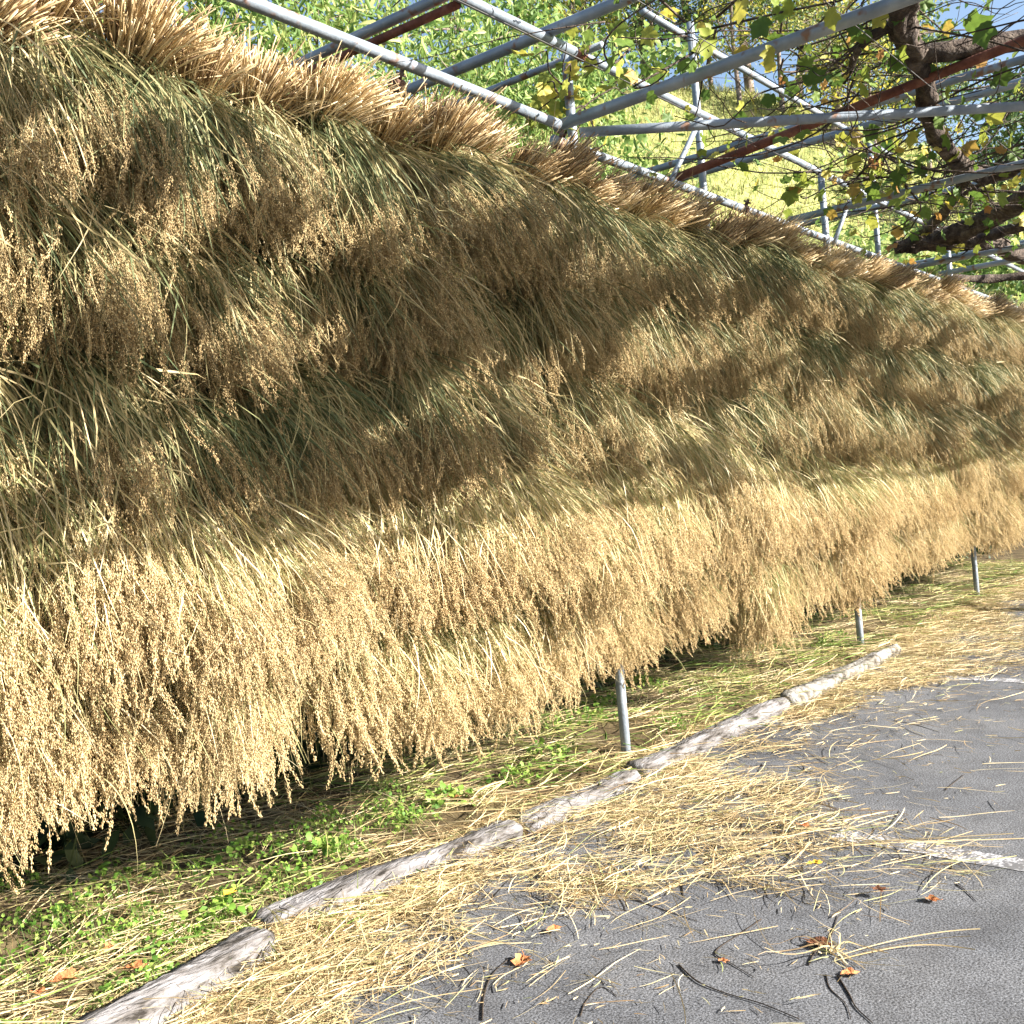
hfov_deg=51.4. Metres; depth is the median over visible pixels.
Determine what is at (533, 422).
rice sheaf
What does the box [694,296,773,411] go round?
rice sheaf
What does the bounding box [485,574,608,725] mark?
rice sheaf
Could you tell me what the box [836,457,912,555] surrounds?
rice sheaf
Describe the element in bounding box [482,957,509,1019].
twig
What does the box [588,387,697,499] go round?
rice sheaf
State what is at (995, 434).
rice sheaf
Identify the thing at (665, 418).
rice sheaf
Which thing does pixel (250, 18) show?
leafy bush
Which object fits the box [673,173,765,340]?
rice sheaf
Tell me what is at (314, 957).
straw litter
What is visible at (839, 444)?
rice sheaf
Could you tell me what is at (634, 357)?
rice sheaf
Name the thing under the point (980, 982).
asphalt
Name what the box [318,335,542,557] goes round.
rice sheaf
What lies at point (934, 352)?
rice sheaf
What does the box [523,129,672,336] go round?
rice sheaf
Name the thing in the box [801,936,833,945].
fallen leaf
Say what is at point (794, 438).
rice sheaf
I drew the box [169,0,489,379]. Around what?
leafy bush
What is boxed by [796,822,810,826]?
fallen leaf
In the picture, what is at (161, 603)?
rice sheaf
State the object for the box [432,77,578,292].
rice sheaf
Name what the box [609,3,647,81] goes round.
slope tree
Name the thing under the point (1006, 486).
rice sheaf
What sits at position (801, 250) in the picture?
rice sheaf
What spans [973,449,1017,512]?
rice sheaf
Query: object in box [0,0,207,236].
rice sheaf
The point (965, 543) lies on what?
rice sheaf
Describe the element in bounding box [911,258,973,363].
rice sheaf
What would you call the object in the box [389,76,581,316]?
rice sheaf
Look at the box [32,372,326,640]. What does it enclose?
rice sheaf
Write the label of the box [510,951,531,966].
fallen leaf
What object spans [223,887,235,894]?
fallen leaf
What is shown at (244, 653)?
rice sheaf
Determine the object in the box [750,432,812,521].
rice sheaf
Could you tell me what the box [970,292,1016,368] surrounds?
rice sheaf
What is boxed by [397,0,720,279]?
leafy bush
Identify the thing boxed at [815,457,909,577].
rice sheaf
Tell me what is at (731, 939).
twig
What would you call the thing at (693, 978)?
twig
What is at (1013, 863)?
painted line
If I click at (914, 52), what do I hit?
grapevine
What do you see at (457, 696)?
rice sheaf
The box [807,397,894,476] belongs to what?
rice sheaf
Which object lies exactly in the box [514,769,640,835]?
kerb log
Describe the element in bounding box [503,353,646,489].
rice sheaf
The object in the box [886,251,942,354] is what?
rice sheaf
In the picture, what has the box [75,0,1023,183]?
sky
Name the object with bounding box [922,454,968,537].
rice sheaf
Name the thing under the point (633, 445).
rice sheaf
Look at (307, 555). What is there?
rice sheaf
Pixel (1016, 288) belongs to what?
slope tree
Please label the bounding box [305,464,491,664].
rice sheaf
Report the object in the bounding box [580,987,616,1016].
twig
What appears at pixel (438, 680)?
rice sheaf
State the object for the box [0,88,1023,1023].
ground
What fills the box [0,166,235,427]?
rice sheaf
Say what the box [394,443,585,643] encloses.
rice sheaf
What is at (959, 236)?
grapevine
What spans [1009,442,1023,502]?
rice sheaf
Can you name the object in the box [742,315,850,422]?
rice sheaf
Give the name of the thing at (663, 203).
rice sheaf
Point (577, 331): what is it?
rice sheaf
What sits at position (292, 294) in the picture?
rice sheaf
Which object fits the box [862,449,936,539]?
rice sheaf
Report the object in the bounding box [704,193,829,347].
rice sheaf
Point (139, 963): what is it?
fallen leaf
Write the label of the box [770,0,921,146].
thicket bush
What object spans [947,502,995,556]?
rice sheaf
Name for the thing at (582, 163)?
rice sheaf
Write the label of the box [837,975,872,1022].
twig
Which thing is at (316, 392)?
rice sheaf
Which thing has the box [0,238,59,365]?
rice sheaf
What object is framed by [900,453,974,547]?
rice sheaf
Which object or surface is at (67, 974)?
fallen leaf
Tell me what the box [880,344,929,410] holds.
rice sheaf
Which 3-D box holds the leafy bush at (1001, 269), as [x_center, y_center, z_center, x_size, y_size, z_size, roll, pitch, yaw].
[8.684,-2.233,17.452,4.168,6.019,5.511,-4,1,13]
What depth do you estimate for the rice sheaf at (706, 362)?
5.80 m
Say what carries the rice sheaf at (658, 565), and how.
hanging from the pipe frame
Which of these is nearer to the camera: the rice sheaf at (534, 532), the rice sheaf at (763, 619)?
the rice sheaf at (534, 532)
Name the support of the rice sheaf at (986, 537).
hanging from the pipe frame
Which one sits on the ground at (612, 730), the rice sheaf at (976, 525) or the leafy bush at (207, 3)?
the leafy bush at (207, 3)
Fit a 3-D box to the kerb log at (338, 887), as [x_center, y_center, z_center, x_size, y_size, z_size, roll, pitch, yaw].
[-0.440,1.432,4.147,1.226,0.165,0.169,-6,2,-43]
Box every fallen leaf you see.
[29,985,47,993]
[46,967,83,981]
[102,942,114,948]
[119,960,147,968]
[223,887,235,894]
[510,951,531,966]
[547,924,560,930]
[718,957,729,962]
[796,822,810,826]
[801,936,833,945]
[807,859,821,863]
[841,967,859,974]
[871,884,888,891]
[926,894,942,900]
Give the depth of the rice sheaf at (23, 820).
2.92 m
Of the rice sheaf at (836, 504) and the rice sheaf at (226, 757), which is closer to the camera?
the rice sheaf at (226, 757)
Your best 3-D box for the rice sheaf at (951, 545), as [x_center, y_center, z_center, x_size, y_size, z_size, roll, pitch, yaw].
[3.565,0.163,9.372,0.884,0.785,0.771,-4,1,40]
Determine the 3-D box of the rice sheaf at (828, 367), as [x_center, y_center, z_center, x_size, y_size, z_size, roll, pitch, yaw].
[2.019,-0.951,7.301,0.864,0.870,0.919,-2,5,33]
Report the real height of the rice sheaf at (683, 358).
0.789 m
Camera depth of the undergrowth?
4.94 m
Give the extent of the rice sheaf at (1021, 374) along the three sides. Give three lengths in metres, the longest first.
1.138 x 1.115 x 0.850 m
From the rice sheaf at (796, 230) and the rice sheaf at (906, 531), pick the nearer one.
the rice sheaf at (796, 230)
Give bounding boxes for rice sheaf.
[0,0,139,304]
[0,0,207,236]
[0,112,20,220]
[0,148,131,359]
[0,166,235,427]
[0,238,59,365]
[0,326,279,616]
[0,354,103,585]
[0,403,192,789]
[0,444,276,737]
[0,574,101,844]
[0,585,198,879]
[0,710,87,894]
[1,618,246,839]
[2,170,276,411]
[15,0,305,290]
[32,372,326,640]
[33,220,335,449]
[52,494,372,753]
[102,605,311,834]
[104,1,342,283]
[150,2,367,293]
[157,228,369,398]
[172,597,373,795]
[174,368,405,568]
[183,477,426,696]
[211,352,439,536]
[239,243,474,412]
[244,28,460,307]
[255,598,442,820]
[256,489,432,697]
[259,582,500,789]
[264,353,467,532]
[300,204,514,412]
[301,598,527,770]
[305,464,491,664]
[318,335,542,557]
[325,51,533,307]
[356,461,554,692]
[369,257,534,426]
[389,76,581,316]
[393,583,578,763]
[394,359,589,539]
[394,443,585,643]
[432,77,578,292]
[434,584,591,771]
[451,359,563,507]
[458,113,619,340]
[460,286,577,446]
[473,252,647,429]
[474,100,679,329]
[485,455,655,623]
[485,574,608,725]
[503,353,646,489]
[511,267,681,404]
[511,394,622,519]
[518,483,671,644]
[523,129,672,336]
[525,298,677,400]
[531,372,691,499]
[540,570,657,691]
[547,442,686,581]
[568,581,681,689]
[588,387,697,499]
[592,574,702,691]
[595,137,729,329]
[596,462,705,616]
[603,158,741,344]
[604,301,714,434]
[623,288,730,412]
[625,393,736,530]
[625,453,728,601]
[630,559,738,654]
[633,375,749,500]
[641,182,748,343]
[644,324,778,416]
[654,558,739,659]
[655,306,729,409]
[661,414,770,557]
[666,382,787,473]
[667,483,771,595]
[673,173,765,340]
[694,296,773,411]
[694,431,804,564]
[695,371,806,467]
[698,551,740,637]
[701,198,819,350]
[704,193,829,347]
[707,549,816,670]
[709,540,795,625]
[710,203,802,342]
[714,394,802,498]
[726,293,807,404]
[728,456,819,585]
[737,334,834,440]
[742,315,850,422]
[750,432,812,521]
[752,461,845,574]
[755,524,834,621]
[756,205,853,341]
[771,405,821,468]
[774,397,841,493]
[777,534,849,624]
[781,445,867,562]
[784,232,853,349]
[784,377,852,457]
[792,321,867,421]
[795,229,877,347]
[801,553,840,602]
[804,456,862,557]
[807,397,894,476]
[809,376,891,467]
[813,226,895,355]
[815,245,890,361]
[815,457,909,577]
[818,329,872,414]
[818,538,922,626]
[819,453,923,543]
[820,530,907,613]
[827,333,890,434]
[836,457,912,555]
[838,330,887,403]
[838,386,906,470]
[846,241,903,355]
[852,234,941,361]
[857,380,943,485]
[858,331,918,426]
[862,245,934,368]
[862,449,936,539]
[862,532,906,581]
[874,525,933,594]
[876,391,924,478]
[876,528,913,579]
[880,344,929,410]
[882,454,941,555]
[884,529,933,581]
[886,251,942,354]
[888,339,952,429]
[890,256,950,353]
[891,249,960,353]
[892,464,940,547]
[894,343,962,433]
[895,399,949,466]
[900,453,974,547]
[901,519,955,580]
[902,546,955,583]
[905,339,968,416]
[906,401,958,475]
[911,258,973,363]
[912,276,964,361]
[916,511,964,573]
[917,398,991,476]
[920,261,995,371]
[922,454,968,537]
[923,342,971,411]
[931,349,968,417]
[935,271,973,371]
[936,402,972,467]
[937,467,977,534]
[938,509,979,566]
[944,428,1011,506]
[947,353,984,410]
[947,365,970,413]
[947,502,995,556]
[950,398,1003,456]
[951,279,1001,367]
[952,507,1004,559]
[953,362,992,423]
[955,405,1022,471]
[956,453,1005,520]
[958,287,1006,370]
[958,353,1023,430]
[962,503,1018,562]
[963,494,991,524]
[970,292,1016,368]
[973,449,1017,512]
[975,460,1008,525]
[975,493,1023,557]
[976,276,1023,373]
[976,295,1020,375]
[976,500,1023,552]
[977,405,1011,462]
[978,502,1023,560]
[981,411,1023,460]
[982,290,1023,372]
[982,353,1023,421]
[989,455,1016,526]
[990,351,1023,405]
[990,496,1023,549]
[994,438,1023,508]
[995,396,1023,456]
[998,490,1020,521]
[1003,305,1023,364]
[1004,363,1023,414]
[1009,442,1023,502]
[1010,401,1023,450]
[1013,357,1023,396]
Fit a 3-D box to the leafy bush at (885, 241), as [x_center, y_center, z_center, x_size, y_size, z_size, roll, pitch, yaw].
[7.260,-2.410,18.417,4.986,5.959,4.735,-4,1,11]
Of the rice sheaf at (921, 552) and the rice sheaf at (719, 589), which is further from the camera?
the rice sheaf at (921, 552)
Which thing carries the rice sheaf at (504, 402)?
hanging from the pipe frame
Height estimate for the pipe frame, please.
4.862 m
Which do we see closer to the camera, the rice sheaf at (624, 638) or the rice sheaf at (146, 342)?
the rice sheaf at (146, 342)
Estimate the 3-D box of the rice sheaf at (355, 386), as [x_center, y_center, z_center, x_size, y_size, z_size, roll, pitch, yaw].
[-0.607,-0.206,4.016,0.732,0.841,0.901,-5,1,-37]
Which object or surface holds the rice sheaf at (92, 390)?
hanging from the pipe frame
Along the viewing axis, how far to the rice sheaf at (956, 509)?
9.07 m
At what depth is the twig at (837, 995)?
3.02 m
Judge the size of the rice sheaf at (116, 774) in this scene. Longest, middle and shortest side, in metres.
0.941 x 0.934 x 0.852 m
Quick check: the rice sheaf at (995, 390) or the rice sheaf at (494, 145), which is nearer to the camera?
the rice sheaf at (494, 145)
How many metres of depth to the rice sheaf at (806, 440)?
6.83 m
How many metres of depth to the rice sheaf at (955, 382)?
9.41 m
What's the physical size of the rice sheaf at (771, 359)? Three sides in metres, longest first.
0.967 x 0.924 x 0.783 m
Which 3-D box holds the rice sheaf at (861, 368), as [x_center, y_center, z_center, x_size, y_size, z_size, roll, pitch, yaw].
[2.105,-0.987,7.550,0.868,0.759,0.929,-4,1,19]
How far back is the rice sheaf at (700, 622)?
5.82 m
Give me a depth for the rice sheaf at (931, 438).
8.71 m
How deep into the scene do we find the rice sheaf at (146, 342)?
3.11 m
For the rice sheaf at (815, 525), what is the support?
hanging from the pipe frame
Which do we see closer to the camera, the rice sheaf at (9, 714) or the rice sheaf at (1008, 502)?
the rice sheaf at (9, 714)
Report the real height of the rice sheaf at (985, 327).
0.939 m
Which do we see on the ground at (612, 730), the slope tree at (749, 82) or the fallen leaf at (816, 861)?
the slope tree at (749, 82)
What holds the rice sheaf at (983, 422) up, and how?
hanging from the pipe frame
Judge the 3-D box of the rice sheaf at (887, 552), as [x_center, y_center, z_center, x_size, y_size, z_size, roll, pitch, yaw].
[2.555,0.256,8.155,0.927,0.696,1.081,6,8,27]
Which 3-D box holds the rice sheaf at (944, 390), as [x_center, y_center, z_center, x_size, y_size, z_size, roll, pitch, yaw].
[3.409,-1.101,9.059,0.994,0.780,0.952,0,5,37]
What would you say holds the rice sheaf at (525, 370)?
hanging from the pipe frame
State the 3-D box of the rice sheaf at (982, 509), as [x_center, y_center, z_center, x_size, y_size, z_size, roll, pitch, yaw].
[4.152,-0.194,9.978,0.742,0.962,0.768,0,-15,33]
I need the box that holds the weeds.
[0,628,853,1023]
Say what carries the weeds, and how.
on the ground at (612, 730)
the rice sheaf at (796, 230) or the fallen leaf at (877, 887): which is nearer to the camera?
the fallen leaf at (877, 887)
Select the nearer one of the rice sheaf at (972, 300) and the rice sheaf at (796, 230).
the rice sheaf at (796, 230)
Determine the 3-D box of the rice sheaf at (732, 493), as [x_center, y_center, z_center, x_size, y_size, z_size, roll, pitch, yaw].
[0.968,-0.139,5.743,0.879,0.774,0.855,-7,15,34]
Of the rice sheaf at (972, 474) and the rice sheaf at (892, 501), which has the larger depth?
the rice sheaf at (972, 474)
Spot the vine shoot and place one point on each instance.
(548, 90)
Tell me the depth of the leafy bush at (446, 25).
10.54 m
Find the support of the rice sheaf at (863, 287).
hanging from the pipe frame
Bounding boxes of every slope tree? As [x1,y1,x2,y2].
[534,0,627,54]
[605,0,713,84]
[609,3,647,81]
[692,0,845,104]
[734,0,784,94]
[756,0,889,107]
[806,0,999,128]
[941,52,1023,237]
[956,181,1023,304]
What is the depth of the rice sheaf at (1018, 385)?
11.03 m
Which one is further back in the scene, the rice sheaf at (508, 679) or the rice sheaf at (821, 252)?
the rice sheaf at (821, 252)
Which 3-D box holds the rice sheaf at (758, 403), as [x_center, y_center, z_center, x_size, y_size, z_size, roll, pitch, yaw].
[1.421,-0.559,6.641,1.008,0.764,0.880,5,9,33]
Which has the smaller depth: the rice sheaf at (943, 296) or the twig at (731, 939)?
the twig at (731, 939)
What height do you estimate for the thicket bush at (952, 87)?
5.340 m
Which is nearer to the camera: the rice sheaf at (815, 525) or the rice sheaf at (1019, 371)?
the rice sheaf at (815, 525)
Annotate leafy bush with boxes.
[4,0,326,376]
[64,0,482,478]
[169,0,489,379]
[181,0,593,305]
[330,0,669,270]
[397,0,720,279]
[798,198,988,292]
[833,159,1021,305]
[833,209,1023,304]
[900,190,1023,306]
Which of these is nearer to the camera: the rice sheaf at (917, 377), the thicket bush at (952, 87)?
the rice sheaf at (917, 377)
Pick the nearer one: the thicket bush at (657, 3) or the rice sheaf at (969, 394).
the rice sheaf at (969, 394)
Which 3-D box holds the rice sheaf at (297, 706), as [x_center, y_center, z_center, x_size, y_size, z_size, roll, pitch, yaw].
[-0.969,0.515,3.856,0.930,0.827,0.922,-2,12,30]
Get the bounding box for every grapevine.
[386,0,1023,253]
[643,0,1023,283]
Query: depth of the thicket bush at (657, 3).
40.29 m
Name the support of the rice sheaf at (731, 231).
hanging from the pipe frame
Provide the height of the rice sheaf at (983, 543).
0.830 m
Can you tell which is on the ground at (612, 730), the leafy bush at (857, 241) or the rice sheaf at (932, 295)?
the leafy bush at (857, 241)
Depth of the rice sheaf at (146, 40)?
3.22 m
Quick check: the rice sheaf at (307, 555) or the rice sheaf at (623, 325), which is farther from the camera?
the rice sheaf at (623, 325)
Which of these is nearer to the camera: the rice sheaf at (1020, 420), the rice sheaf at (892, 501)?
the rice sheaf at (892, 501)
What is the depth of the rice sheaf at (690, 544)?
5.27 m
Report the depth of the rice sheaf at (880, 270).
8.35 m
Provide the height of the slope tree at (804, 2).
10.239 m
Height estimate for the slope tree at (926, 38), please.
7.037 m
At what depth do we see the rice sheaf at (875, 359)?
7.82 m
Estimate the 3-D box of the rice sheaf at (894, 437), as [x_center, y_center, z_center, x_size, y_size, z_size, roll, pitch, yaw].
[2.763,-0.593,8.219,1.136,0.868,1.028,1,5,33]
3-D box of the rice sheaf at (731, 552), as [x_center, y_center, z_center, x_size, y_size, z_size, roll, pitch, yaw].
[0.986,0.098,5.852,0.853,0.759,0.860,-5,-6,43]
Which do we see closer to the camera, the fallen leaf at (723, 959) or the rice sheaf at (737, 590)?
the fallen leaf at (723, 959)
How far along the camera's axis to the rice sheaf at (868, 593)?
7.71 m
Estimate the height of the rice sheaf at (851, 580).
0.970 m
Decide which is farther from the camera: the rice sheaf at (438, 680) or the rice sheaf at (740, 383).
the rice sheaf at (740, 383)
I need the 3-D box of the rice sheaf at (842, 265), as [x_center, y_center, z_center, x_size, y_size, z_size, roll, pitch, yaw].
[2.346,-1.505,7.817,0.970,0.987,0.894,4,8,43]
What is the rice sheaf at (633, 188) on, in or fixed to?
hanging from the pipe frame
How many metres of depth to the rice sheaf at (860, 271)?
8.17 m
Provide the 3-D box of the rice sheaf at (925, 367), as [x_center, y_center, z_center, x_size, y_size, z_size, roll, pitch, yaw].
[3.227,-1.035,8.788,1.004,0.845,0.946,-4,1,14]
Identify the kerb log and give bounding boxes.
[68,926,275,1023]
[250,819,522,928]
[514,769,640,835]
[625,697,790,781]
[779,644,901,708]
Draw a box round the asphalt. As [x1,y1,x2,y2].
[180,592,1023,1023]
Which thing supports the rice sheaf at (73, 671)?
hanging from the pipe frame
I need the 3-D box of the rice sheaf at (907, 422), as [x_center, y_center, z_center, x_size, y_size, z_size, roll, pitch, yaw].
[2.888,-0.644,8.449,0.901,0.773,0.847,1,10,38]
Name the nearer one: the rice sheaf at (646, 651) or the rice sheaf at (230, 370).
the rice sheaf at (230, 370)
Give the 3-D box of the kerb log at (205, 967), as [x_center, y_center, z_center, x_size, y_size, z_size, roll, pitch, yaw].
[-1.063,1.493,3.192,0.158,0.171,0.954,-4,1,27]
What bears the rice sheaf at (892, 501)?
hanging from the pipe frame
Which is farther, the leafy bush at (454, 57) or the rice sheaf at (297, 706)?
the leafy bush at (454, 57)
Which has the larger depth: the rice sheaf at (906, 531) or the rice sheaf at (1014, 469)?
the rice sheaf at (1014, 469)
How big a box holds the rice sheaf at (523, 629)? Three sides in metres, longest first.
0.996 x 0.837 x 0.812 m
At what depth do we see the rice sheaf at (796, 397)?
6.83 m
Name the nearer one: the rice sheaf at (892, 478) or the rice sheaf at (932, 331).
the rice sheaf at (892, 478)
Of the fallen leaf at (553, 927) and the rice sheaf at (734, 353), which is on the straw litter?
the fallen leaf at (553, 927)
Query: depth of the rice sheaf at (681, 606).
5.68 m
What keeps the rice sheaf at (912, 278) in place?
hanging from the pipe frame
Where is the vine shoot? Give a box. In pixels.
[499,4,679,144]
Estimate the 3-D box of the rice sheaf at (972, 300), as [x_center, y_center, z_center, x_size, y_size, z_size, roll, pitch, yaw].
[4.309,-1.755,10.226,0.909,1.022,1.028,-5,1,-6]
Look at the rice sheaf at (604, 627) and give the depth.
5.10 m
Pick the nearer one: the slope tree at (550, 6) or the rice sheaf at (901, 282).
the rice sheaf at (901, 282)
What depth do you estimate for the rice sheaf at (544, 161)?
4.79 m
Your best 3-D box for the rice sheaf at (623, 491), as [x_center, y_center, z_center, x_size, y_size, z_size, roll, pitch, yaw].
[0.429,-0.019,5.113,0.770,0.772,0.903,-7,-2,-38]
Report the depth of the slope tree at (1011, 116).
33.41 m
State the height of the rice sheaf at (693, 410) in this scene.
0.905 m
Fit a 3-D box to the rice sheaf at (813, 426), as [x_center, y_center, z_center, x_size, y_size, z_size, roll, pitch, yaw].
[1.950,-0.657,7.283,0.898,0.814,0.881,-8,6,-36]
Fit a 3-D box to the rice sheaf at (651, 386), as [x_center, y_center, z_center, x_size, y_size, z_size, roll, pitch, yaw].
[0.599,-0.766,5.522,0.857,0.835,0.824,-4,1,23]
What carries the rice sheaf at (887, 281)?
hanging from the pipe frame
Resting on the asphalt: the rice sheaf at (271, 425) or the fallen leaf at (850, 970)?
the fallen leaf at (850, 970)
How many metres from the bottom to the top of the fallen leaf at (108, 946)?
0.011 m
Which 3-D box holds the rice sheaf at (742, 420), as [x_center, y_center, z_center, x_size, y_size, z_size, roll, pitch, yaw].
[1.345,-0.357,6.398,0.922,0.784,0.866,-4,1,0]
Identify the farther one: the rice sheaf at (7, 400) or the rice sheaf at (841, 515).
the rice sheaf at (841, 515)
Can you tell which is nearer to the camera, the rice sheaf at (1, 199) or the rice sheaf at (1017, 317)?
the rice sheaf at (1, 199)
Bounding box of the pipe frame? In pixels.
[0,0,1023,751]
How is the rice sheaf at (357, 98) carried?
hanging from the pipe frame
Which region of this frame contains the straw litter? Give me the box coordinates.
[0,557,1023,1023]
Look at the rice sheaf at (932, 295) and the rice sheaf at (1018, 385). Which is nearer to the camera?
the rice sheaf at (932, 295)
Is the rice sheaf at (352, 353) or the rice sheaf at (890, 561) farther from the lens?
the rice sheaf at (890, 561)
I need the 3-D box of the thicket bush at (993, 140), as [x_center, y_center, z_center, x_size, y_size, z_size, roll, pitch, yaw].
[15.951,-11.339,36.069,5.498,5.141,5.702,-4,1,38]
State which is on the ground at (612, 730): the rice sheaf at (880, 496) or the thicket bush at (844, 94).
the thicket bush at (844, 94)
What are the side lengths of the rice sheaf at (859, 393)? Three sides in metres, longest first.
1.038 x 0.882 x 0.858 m
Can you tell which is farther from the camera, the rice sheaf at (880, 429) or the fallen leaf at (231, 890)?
the rice sheaf at (880, 429)
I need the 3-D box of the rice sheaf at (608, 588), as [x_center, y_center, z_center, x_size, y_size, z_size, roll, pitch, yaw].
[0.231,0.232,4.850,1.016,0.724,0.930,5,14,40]
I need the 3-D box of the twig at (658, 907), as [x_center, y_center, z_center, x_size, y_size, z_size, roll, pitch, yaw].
[0.517,1.388,3.724,0.005,0.006,0.350,-5,1,-40]
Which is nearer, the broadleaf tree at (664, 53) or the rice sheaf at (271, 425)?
the rice sheaf at (271, 425)
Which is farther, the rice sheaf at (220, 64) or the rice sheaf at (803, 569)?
the rice sheaf at (803, 569)
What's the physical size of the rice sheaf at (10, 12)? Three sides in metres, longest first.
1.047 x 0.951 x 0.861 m
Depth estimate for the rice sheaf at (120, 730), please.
3.16 m
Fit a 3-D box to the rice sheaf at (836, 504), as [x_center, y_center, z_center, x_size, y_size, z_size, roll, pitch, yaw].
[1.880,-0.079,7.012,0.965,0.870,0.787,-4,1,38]
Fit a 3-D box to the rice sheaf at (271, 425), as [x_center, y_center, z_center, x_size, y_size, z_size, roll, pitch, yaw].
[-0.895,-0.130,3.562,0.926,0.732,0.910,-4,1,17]
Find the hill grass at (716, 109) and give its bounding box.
[2,77,1018,376]
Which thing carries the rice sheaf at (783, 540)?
hanging from the pipe frame
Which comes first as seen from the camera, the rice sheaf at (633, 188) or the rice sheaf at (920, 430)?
the rice sheaf at (633, 188)
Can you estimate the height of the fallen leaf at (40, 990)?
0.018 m
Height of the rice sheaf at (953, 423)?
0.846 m
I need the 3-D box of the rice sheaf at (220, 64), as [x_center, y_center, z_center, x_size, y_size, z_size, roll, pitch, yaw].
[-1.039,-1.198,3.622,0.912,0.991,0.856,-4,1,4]
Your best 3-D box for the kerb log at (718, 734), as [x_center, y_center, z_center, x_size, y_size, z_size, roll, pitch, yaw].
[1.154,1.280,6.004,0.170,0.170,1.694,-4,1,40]
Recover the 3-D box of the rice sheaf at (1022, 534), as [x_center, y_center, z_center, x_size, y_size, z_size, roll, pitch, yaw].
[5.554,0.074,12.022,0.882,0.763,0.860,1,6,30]
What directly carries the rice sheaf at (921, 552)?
hanging from the pipe frame
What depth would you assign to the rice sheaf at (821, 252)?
7.47 m
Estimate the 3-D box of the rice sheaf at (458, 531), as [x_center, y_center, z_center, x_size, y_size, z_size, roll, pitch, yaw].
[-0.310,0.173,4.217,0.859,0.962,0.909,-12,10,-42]
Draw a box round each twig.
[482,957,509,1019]
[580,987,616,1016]
[623,895,697,921]
[678,964,798,1018]
[715,919,761,977]
[808,915,838,964]
[826,974,850,1018]
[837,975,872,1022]
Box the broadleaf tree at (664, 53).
[426,0,754,202]
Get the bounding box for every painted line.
[829,829,1023,870]
[914,674,1023,682]
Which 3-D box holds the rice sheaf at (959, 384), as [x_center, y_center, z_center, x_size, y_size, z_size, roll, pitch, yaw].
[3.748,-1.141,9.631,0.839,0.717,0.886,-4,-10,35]
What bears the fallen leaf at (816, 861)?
on the straw litter
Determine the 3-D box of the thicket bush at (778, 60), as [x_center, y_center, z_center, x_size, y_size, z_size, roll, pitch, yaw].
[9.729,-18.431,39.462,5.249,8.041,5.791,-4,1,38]
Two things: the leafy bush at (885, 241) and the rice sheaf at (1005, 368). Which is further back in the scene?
the leafy bush at (885, 241)
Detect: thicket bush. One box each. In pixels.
[499,0,645,65]
[556,0,684,86]
[569,0,716,82]
[638,0,768,88]
[672,0,824,104]
[710,0,844,110]
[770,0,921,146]
[776,12,964,146]
[850,24,995,171]
[911,100,1023,211]
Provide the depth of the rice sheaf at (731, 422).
6.05 m
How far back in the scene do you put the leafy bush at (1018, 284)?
20.24 m
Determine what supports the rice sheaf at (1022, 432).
hanging from the pipe frame
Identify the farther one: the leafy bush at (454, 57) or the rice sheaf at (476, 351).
the leafy bush at (454, 57)
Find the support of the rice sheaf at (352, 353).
hanging from the pipe frame
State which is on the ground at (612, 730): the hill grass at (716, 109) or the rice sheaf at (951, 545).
the hill grass at (716, 109)
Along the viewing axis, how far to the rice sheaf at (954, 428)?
9.09 m
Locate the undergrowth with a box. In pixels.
[0,545,991,897]
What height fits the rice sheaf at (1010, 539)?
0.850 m
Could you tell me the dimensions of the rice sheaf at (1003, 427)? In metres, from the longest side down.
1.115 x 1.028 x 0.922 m
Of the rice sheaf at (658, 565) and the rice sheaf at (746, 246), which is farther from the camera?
the rice sheaf at (746, 246)
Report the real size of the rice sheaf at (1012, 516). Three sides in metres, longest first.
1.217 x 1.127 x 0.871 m
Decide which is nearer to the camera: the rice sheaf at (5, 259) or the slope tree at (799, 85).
the rice sheaf at (5, 259)
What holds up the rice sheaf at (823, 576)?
hanging from the pipe frame
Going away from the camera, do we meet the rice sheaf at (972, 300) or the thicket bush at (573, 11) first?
the rice sheaf at (972, 300)
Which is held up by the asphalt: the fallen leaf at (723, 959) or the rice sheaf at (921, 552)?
the fallen leaf at (723, 959)
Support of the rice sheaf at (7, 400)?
hanging from the pipe frame
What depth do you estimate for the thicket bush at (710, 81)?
41.21 m
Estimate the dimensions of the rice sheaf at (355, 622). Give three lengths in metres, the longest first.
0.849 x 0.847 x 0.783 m
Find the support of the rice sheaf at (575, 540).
hanging from the pipe frame
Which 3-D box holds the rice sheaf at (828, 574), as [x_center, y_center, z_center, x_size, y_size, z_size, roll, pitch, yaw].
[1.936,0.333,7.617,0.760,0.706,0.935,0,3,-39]
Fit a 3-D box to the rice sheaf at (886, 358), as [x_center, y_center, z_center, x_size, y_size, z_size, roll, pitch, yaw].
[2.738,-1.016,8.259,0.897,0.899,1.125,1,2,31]
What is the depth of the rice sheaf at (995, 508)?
10.08 m
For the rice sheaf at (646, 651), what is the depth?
5.63 m
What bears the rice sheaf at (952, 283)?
hanging from the pipe frame
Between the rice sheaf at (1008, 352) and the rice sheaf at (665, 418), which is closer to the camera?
the rice sheaf at (665, 418)
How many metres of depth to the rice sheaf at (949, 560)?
9.41 m
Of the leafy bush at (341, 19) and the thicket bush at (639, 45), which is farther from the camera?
the thicket bush at (639, 45)
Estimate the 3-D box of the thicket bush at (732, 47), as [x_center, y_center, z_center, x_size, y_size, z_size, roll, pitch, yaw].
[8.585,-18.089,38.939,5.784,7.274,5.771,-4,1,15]
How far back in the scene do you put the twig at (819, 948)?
3.30 m
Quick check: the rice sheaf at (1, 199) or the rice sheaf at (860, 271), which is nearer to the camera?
the rice sheaf at (1, 199)
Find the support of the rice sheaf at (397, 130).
hanging from the pipe frame

